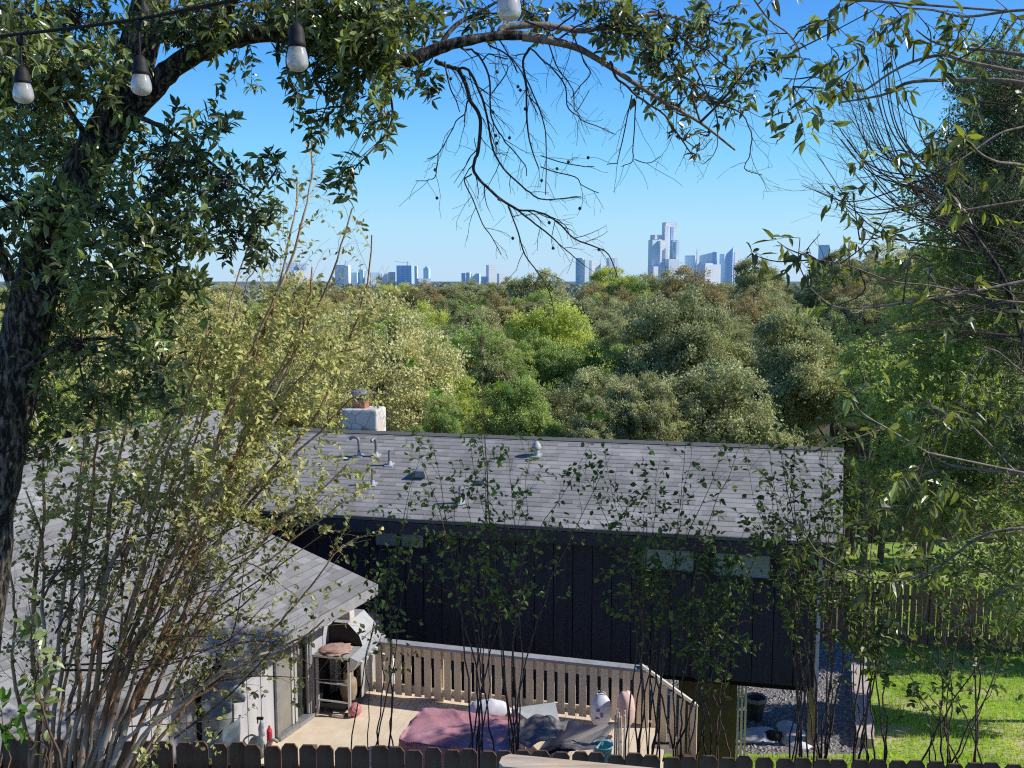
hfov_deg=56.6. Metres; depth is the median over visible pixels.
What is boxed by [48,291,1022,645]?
ground
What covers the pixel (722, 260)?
tower
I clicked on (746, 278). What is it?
oak tree
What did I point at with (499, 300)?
woodland tree
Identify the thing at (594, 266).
tower
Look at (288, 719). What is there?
sliding door
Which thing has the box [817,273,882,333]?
woodland tree
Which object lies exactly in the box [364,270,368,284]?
tower
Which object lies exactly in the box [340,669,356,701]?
gas tank
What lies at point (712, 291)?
woodland tree
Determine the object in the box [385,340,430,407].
woodland tree
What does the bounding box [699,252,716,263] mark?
tower
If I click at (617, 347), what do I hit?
woodland tree
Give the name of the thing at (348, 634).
barbecue grill
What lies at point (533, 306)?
oak tree
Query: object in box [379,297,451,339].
woodland tree
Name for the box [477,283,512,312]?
oak tree
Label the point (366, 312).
oak tree
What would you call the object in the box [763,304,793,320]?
oak tree
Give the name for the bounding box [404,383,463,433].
woodland tree
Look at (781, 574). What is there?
sapling
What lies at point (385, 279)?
tower
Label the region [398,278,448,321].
woodland tree
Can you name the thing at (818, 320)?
woodland tree
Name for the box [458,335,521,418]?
oak tree
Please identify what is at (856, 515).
oak tree
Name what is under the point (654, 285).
oak tree
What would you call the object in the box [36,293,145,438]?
woodland tree
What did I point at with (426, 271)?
tower
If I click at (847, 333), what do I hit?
woodland tree
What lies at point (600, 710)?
shopping bag
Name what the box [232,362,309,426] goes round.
woodland tree
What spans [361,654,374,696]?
front door
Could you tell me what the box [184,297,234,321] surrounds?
woodland tree
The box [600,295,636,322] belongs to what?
oak tree
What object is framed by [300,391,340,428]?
woodland tree
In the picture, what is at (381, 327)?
woodland tree
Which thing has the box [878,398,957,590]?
woodland tree
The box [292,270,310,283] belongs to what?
tower
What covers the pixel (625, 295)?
woodland tree
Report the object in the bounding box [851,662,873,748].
stone edging
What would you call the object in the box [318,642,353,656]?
crumpled rag
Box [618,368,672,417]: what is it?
oak tree
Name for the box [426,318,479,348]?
oak tree
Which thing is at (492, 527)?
sapling
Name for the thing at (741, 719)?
slat screen
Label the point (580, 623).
house
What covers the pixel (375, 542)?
window
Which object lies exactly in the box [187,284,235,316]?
oak tree
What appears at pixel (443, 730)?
covered table
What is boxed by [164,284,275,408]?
woodland tree
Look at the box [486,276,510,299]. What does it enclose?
oak tree
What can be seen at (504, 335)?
woodland tree
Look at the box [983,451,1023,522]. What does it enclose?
woodland tree
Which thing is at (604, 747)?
bucket
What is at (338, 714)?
wood block
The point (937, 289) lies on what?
woodland tree
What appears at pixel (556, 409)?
oak tree
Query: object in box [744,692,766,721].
plant pot
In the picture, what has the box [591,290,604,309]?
woodland tree
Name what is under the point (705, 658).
sapling
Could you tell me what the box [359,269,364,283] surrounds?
tower
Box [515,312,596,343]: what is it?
woodland tree
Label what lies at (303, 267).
tower
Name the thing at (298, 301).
woodland tree
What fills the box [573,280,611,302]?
woodland tree
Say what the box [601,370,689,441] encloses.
oak tree
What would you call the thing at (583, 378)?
oak tree
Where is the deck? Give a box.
[261,690,654,766]
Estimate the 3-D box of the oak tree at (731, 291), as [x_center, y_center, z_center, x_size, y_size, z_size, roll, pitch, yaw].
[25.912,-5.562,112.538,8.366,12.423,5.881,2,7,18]
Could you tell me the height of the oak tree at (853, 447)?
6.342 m
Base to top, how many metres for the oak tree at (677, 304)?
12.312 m
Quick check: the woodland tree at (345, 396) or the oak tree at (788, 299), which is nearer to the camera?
the woodland tree at (345, 396)
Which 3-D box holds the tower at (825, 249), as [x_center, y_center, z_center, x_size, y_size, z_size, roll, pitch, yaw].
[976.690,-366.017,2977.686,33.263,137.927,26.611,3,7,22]
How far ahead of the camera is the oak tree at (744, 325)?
60.19 m
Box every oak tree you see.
[0,0,800,652]
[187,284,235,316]
[217,282,243,303]
[243,295,259,322]
[338,359,427,430]
[344,296,393,366]
[418,309,444,328]
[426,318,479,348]
[430,284,480,320]
[434,329,456,355]
[447,277,488,311]
[449,303,505,344]
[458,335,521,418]
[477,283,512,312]
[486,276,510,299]
[502,267,574,307]
[523,298,554,322]
[527,386,572,425]
[552,364,638,437]
[564,393,641,439]
[570,294,624,348]
[581,279,603,293]
[590,314,626,354]
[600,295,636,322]
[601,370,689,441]
[606,277,745,387]
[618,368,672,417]
[637,267,682,294]
[639,357,808,445]
[648,289,696,308]
[664,299,703,325]
[670,355,762,435]
[671,322,764,380]
[692,314,758,346]
[702,285,740,316]
[715,281,740,296]
[729,287,776,312]
[730,314,757,342]
[731,256,787,299]
[732,368,825,446]
[733,291,809,338]
[741,333,769,395]
[750,302,849,436]
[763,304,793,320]
[769,292,802,322]
[773,275,797,297]
[779,281,806,303]
[797,375,860,585]
[821,249,864,332]
[822,295,848,346]
[823,414,922,451]
[829,286,891,338]
[834,423,909,557]
[841,263,897,296]
[844,474,900,548]
[846,326,864,554]
[871,277,951,304]
[891,257,948,289]
[904,245,963,287]
[946,377,1023,557]
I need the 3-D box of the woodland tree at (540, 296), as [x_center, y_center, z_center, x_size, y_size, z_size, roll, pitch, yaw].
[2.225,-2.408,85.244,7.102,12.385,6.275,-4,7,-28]
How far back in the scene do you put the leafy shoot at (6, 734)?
4.80 m
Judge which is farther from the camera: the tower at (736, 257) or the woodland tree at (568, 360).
the tower at (736, 257)
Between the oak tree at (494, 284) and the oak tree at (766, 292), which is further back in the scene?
the oak tree at (494, 284)
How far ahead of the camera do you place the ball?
13.15 m
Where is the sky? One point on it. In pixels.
(715, 213)
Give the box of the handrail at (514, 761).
[499,754,649,767]
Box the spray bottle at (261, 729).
[256,717,264,736]
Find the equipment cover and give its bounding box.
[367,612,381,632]
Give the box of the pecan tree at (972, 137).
[724,0,1023,640]
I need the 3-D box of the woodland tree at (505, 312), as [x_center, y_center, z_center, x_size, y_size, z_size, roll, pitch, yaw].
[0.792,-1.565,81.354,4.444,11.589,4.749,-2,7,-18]
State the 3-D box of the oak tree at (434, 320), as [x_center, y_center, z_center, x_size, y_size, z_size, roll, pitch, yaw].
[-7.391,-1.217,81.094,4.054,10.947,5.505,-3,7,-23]
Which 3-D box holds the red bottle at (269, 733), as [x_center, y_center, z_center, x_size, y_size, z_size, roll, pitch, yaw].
[-3.005,4.350,11.773,0.074,0.240,0.072,0,7,0]
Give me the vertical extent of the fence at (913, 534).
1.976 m
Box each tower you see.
[286,262,297,279]
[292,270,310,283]
[299,263,305,269]
[335,260,350,284]
[351,272,358,284]
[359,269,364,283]
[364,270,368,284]
[370,272,379,284]
[381,273,387,284]
[388,272,394,284]
[395,261,417,284]
[416,278,430,283]
[423,266,430,278]
[461,273,465,281]
[466,272,470,283]
[475,273,480,283]
[481,276,486,283]
[486,265,496,283]
[497,273,505,284]
[576,258,583,284]
[583,259,588,284]
[589,260,600,281]
[606,258,616,277]
[648,235,665,282]
[662,222,678,280]
[684,255,695,283]
[696,252,699,267]
[696,263,720,283]
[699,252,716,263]
[719,254,724,282]
[725,247,733,283]
[733,252,738,283]
[818,245,829,271]
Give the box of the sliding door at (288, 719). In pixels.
[273,633,315,741]
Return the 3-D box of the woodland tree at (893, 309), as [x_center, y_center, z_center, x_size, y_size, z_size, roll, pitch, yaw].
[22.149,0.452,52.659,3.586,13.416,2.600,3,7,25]
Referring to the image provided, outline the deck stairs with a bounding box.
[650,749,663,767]
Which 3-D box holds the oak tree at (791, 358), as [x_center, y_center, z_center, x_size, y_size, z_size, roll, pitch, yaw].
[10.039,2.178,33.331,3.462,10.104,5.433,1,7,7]
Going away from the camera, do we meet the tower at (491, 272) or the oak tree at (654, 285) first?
the oak tree at (654, 285)
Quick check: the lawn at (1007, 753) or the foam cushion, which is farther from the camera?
the lawn at (1007, 753)
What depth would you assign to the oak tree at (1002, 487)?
29.58 m
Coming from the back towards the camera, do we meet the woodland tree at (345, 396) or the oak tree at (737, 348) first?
the oak tree at (737, 348)
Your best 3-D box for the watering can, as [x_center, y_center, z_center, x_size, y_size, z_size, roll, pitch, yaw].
[-3.029,4.363,11.473,0.441,0.280,0.207,0,7,0]
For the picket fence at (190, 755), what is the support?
on the ground at (816, 431)
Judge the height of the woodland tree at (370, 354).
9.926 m
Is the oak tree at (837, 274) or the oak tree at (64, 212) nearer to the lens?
the oak tree at (64, 212)
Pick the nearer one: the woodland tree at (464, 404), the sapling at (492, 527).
the sapling at (492, 527)
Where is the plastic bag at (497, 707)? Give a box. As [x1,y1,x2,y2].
[466,698,511,716]
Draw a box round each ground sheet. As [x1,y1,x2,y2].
[738,726,777,743]
[776,720,811,748]
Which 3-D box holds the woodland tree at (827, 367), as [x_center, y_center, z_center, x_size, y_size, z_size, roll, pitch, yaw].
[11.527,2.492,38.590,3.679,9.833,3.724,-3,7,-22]
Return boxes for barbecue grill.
[313,609,385,717]
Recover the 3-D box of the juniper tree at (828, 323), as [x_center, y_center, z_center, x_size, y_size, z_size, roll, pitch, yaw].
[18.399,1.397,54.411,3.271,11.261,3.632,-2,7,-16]
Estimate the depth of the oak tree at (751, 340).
45.90 m
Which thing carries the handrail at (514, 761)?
on the ground at (816, 431)
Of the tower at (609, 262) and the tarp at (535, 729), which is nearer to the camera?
the tarp at (535, 729)
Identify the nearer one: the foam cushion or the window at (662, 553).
the foam cushion
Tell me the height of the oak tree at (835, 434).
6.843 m
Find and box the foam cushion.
[511,702,558,719]
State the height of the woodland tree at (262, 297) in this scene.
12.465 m
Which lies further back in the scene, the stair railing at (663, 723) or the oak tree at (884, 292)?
the oak tree at (884, 292)
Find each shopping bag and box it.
[590,690,610,724]
[617,690,634,726]
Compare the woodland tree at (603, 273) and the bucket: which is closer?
the bucket
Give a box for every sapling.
[350,428,437,750]
[400,287,612,767]
[577,424,778,764]
[654,505,770,759]
[733,403,868,767]
[804,456,944,762]
[843,491,1023,765]
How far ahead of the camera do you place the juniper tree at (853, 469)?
40.20 m
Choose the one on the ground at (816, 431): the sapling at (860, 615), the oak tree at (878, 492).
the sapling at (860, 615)
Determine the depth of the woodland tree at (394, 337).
42.50 m
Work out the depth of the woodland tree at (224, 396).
35.70 m
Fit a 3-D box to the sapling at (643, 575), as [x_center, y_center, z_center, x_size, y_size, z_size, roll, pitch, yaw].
[1.424,2.704,8.488,1.715,4.809,0.766,2,7,16]
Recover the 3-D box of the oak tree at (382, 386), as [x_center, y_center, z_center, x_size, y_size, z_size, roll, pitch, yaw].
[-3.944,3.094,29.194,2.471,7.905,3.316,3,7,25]
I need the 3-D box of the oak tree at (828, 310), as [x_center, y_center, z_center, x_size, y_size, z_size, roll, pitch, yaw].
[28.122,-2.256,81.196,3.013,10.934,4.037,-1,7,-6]
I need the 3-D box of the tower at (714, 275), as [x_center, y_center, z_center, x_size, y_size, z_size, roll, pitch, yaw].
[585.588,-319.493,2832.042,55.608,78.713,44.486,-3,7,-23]
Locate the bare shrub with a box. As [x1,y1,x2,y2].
[763,7,1023,366]
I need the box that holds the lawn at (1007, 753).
[662,542,1023,767]
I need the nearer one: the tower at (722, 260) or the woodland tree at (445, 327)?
the woodland tree at (445, 327)
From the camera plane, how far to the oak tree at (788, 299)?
95.71 m
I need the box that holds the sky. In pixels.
[0,0,1023,281]
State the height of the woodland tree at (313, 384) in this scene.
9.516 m
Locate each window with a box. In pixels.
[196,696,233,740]
[370,533,428,553]
[636,548,699,577]
[708,553,776,584]
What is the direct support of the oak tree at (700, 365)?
on the ground at (816, 431)
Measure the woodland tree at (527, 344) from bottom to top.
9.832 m
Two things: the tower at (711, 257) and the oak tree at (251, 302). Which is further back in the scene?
the tower at (711, 257)
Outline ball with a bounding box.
[348,702,361,716]
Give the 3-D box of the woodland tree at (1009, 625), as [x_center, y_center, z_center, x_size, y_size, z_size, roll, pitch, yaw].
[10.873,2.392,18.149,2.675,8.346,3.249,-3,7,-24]
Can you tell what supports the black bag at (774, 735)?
on the gravel bed
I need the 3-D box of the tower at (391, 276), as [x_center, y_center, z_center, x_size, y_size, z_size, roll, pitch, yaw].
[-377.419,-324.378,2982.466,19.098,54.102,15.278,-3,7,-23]
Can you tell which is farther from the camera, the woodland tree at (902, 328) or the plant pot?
the woodland tree at (902, 328)
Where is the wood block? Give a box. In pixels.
[332,710,344,718]
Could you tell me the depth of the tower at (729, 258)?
2930.11 m
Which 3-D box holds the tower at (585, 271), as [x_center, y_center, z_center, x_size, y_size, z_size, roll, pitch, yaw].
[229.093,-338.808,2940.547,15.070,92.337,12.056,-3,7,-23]
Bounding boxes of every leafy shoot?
[0,686,29,767]
[12,575,64,767]
[131,716,172,767]
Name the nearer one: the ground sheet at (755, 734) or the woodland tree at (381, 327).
the ground sheet at (755, 734)
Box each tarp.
[506,714,568,747]
[539,721,610,754]
[547,722,613,750]
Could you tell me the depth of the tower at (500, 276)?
2873.75 m
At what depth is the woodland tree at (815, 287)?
152.52 m
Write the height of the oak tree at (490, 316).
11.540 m
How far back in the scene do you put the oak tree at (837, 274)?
123.38 m
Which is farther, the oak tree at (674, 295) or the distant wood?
the distant wood
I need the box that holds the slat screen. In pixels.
[736,686,746,758]
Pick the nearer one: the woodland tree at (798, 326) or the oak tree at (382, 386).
the oak tree at (382, 386)
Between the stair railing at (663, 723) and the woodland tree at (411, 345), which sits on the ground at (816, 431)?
the woodland tree at (411, 345)
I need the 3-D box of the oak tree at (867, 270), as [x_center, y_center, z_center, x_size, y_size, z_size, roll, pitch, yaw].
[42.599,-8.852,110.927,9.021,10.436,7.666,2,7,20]
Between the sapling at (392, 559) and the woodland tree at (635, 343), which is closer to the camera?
the sapling at (392, 559)
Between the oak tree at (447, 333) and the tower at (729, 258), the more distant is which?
the tower at (729, 258)
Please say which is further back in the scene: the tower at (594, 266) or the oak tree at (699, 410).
the tower at (594, 266)
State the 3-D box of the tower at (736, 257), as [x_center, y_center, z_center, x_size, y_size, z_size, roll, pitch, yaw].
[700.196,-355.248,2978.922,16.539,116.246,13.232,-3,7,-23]
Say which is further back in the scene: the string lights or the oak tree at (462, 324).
the oak tree at (462, 324)
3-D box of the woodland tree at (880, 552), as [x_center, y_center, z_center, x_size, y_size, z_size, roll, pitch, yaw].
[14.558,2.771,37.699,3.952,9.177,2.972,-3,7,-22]
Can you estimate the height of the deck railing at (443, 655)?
0.970 m
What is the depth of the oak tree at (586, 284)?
168.70 m
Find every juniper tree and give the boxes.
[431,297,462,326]
[798,272,832,313]
[820,312,847,446]
[843,452,873,546]
[903,21,1023,509]
[925,317,1009,637]
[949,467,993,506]
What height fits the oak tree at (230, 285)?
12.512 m
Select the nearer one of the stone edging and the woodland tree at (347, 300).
the stone edging
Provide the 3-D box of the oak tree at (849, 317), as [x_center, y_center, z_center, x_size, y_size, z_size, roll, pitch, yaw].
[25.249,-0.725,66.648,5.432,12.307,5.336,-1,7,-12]
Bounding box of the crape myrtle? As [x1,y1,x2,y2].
[0,122,400,767]
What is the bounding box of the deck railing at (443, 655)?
[344,638,647,725]
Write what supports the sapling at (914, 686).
on the ground at (816, 431)
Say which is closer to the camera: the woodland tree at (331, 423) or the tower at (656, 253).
the woodland tree at (331, 423)
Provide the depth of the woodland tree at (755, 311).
69.41 m
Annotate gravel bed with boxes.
[649,641,868,753]
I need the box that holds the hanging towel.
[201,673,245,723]
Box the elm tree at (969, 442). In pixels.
[830,30,1023,631]
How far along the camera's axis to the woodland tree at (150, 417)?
28.89 m
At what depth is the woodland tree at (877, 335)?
62.67 m
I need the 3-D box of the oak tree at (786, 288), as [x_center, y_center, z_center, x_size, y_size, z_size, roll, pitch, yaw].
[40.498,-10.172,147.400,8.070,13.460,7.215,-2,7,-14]
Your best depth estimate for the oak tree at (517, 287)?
91.19 m
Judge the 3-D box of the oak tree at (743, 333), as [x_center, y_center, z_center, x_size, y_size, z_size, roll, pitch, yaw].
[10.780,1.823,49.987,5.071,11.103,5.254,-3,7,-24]
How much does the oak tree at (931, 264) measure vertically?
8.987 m
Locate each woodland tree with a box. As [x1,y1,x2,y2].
[0,298,4,320]
[28,367,103,442]
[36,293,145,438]
[63,297,188,425]
[128,369,226,424]
[150,291,198,326]
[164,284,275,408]
[174,320,231,394]
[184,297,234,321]
[197,353,284,423]
[226,269,332,426]
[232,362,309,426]
[244,299,284,325]
[259,291,293,306]
[263,349,354,426]
[269,308,389,428]
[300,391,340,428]
[319,291,473,431]
[321,285,349,306]
[322,299,349,319]
[335,319,389,353]
[337,298,356,315]
[343,333,386,382]
[344,283,372,303]
[374,282,420,307]
[378,287,403,317]
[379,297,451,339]
[380,312,446,366]
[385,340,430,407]
[386,313,428,365]
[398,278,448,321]
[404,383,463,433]
[407,341,473,413]
[415,371,492,434]
[434,315,539,415]
[438,323,456,337]
[466,374,568,436]
[467,326,511,414]
[473,291,514,329]
[490,326,517,415]
[495,298,531,337]
[499,329,564,386]
[503,298,613,373]
[509,288,559,313]
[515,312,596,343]
[526,332,627,409]
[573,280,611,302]
[586,263,633,294]
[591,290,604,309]
[593,285,642,318]
[602,275,651,306]
[607,318,665,358]
[609,341,637,373]
[655,262,730,315]
[706,285,774,334]
[759,324,845,436]
[772,320,807,339]
[802,271,825,294]
[803,303,830,331]
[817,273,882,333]
[829,323,861,348]
[831,336,917,588]
[848,341,930,565]
[860,243,913,282]
[871,329,888,344]
[878,288,959,330]
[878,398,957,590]
[883,285,947,326]
[884,318,959,578]
[892,447,928,506]
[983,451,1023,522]
[985,381,1023,651]
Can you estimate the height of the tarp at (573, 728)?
0.146 m
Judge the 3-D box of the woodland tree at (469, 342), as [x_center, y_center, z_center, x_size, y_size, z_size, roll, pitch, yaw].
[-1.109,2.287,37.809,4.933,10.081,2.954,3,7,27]
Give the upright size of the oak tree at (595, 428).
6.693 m
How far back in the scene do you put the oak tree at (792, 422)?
31.74 m
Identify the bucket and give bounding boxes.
[592,736,612,762]
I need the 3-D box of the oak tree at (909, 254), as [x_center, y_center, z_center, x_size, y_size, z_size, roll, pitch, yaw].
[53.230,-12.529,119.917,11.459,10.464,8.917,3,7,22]
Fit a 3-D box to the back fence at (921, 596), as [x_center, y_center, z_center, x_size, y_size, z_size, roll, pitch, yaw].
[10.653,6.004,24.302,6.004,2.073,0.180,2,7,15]
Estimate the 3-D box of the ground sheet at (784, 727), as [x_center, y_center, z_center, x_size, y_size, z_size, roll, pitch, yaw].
[5.134,6.404,17.357,0.548,0.213,1.124,0,7,0]
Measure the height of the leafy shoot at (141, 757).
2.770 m
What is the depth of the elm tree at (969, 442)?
10.06 m
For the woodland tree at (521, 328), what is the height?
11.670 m
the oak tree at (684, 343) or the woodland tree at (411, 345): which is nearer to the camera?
the woodland tree at (411, 345)
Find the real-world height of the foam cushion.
0.330 m
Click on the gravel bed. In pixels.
(664, 746)
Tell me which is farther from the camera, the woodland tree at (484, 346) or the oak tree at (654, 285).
the oak tree at (654, 285)
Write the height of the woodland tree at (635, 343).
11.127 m
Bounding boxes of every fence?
[0,737,1021,767]
[820,580,1023,653]
[844,507,1023,542]
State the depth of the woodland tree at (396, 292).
116.84 m
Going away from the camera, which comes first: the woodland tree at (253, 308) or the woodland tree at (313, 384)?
the woodland tree at (313, 384)
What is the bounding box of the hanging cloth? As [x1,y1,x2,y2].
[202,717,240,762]
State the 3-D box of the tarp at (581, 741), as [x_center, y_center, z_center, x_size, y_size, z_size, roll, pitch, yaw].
[0.914,4.337,11.550,1.181,0.096,0.370,-6,9,-44]
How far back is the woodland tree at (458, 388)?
32.86 m
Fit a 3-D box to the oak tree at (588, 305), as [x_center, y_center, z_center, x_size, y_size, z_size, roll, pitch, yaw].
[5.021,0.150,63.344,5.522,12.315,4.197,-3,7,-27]
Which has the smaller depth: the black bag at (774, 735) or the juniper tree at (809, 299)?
the black bag at (774, 735)
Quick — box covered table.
[398,707,525,767]
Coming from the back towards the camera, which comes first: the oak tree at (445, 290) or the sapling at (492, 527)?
the oak tree at (445, 290)
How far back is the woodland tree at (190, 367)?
44.10 m
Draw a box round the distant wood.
[0,246,960,316]
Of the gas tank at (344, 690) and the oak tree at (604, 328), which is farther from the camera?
the oak tree at (604, 328)
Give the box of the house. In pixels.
[0,389,843,767]
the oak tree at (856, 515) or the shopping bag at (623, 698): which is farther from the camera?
the oak tree at (856, 515)
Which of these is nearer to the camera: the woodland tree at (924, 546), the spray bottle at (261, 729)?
the spray bottle at (261, 729)
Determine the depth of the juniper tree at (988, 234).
8.08 m
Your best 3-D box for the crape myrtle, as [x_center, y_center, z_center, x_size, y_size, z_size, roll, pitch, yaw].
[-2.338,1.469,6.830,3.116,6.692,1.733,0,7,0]
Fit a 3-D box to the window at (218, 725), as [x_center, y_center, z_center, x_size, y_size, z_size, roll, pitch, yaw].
[-3.550,4.076,11.403,0.041,0.950,0.620,3,7,23]
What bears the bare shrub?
on the ground at (816, 431)
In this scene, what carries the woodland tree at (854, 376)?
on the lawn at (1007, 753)
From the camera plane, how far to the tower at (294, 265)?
2966.05 m
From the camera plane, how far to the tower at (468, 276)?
2937.02 m
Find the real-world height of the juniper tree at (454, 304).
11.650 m
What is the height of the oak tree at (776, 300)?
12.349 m
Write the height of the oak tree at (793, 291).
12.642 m
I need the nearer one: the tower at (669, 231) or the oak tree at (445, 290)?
the oak tree at (445, 290)
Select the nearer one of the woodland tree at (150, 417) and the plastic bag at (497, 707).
the plastic bag at (497, 707)
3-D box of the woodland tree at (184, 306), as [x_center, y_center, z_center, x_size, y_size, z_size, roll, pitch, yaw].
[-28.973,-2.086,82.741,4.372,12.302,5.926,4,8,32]
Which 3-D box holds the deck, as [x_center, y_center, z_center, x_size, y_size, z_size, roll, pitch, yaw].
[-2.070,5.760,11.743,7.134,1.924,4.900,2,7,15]
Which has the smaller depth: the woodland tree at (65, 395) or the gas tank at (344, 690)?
the gas tank at (344, 690)
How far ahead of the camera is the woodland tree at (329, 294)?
118.64 m
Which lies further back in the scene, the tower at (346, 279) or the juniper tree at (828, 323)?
the tower at (346, 279)
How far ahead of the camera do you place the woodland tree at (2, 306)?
82.81 m
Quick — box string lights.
[0,0,520,103]
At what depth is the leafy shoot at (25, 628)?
5.11 m
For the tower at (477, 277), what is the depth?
2937.58 m
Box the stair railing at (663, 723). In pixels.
[639,663,698,758]
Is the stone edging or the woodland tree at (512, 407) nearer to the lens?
the stone edging
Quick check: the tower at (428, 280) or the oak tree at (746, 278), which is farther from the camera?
the tower at (428, 280)
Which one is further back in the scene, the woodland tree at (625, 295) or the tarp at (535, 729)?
the woodland tree at (625, 295)
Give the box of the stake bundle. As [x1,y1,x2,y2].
[614,708,630,757]
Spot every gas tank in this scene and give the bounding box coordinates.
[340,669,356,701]
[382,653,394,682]
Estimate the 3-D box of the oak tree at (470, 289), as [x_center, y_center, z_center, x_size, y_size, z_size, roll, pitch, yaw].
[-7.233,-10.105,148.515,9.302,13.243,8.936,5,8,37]
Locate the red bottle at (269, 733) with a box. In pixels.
[266,725,272,744]
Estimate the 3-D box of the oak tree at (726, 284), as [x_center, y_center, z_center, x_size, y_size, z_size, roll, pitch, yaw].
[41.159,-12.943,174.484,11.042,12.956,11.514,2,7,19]
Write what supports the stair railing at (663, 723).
on the deck
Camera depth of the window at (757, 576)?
14.23 m
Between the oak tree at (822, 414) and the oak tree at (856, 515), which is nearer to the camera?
the oak tree at (822, 414)
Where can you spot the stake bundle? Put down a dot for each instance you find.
(618, 730)
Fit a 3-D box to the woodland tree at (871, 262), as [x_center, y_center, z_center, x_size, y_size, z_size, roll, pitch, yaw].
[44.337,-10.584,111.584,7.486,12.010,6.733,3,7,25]
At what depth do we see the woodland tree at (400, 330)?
46.07 m
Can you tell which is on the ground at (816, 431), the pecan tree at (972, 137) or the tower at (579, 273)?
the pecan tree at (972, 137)
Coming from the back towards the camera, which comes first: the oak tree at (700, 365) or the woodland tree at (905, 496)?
the woodland tree at (905, 496)
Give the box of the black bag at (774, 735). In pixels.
[765,730,781,741]
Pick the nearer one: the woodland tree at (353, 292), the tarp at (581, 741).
the tarp at (581, 741)
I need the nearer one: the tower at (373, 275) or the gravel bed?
the gravel bed
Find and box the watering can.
[243,734,278,758]
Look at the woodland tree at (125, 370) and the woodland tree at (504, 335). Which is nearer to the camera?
the woodland tree at (125, 370)
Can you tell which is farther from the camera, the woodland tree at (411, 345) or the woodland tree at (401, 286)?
the woodland tree at (401, 286)

